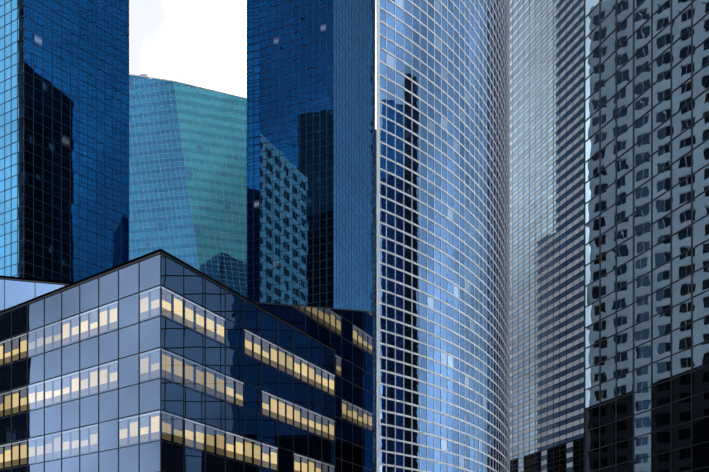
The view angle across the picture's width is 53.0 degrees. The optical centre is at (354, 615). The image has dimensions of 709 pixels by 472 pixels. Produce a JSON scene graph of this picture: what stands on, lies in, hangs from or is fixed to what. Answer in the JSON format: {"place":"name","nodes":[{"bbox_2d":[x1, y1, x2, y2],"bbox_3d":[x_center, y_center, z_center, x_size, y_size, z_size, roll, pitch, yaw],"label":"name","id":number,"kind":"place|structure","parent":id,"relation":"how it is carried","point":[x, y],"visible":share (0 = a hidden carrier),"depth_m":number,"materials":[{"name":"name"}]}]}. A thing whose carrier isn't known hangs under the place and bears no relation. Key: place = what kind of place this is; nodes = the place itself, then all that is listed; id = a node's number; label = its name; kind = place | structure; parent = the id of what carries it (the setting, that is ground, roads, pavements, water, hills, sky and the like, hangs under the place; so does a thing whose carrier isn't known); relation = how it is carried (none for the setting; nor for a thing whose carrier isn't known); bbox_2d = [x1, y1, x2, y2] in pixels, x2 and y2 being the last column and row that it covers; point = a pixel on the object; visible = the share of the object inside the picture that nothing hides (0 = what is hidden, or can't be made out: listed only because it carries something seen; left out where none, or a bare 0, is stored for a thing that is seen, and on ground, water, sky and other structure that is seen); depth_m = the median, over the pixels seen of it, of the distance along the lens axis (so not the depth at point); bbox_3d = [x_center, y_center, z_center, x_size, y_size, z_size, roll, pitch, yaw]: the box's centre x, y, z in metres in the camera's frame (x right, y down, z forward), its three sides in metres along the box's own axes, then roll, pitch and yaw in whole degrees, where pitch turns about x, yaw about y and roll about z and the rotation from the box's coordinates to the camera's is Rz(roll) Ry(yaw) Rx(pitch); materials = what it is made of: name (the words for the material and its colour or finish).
{"place":"outdoors","nodes":[
{"label":"outdoors","id":0,"kind":"place"},
{"bbox_2d":[0,275,73,310],"bbox_3d":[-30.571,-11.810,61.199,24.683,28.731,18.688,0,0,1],"label":"building","id":1,"kind":"structure","parent":0,"point":[14,291],"depth_m":55.08,"materials":[{"name":"blue glass"}]},
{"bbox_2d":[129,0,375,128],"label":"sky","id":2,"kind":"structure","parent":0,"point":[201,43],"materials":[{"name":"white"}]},
{"bbox_2d":[255,302,372,471],"bbox_3d":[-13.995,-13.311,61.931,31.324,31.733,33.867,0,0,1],"label":"block","id":3,"kind":"structure","parent":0,"point":[347,334],"depth_m":64.59,"materials":[{"name":"glass"}]},
{"bbox_2d":[584,0,708,471],"bbox_3d":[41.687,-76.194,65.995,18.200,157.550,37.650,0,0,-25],"label":"tower","id":4,"kind":"structure","parent":0,"point":[646,235],"depth_m":71.31,"materials":[{"name":"grey glass"}]},
{"label":"esplanade","id":5,"kind":"structure","parent":0,"visible":0},
{"bbox_2d":[0,0,128,281],"bbox_3d":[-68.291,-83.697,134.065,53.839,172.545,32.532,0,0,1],"label":"tower","id":6,"kind":"structure","parent":5,"relation":"on","point":[64,140],"depth_m":122.22,"materials":[{"name":"blue glass"}]},
{"bbox_2d":[0,248,334,471],"bbox_3d":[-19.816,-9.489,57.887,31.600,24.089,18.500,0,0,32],"label":"office building","id":7,"kind":"structure","parent":5,"relation":"on","point":[160,360],"depth_m":46.05,"materials":[{"name":"blue glass"}]},
{"bbox_2d":[129,74,375,471],"bbox_3d":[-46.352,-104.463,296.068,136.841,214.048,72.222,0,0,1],"label":"glass tower","id":8,"kind":"structure","parent":5,"relation":"on","point":[187,173],"depth_m":265.84,"materials":[{"name":"glass"}]},
{"bbox_2d":[247,0,374,471],"bbox_3d":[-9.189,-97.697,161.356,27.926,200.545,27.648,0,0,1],"label":"tower","id":9,"kind":"structure","parent":5,"relation":"on","point":[310,152],"depth_m":151.46,"materials":[{"name":"blue glass"}]},
{"bbox_2d":[376,0,509,471],"bbox_3d":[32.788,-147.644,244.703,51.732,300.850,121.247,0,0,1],"label":"curved tower","id":10,"kind":"structure","parent":5,"relation":"on","point":[442,235],"depth_m":200.75,"materials":[{"name":"blue glass"}]},
{"bbox_2d":[510,0,583,471],"bbox_3d":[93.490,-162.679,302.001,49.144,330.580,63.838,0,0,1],"label":"tower","id":11,"kind":"structure","parent":5,"relation":"on","point":[546,235],"depth_m":298.36,"materials":[{"name":"grey glass"}]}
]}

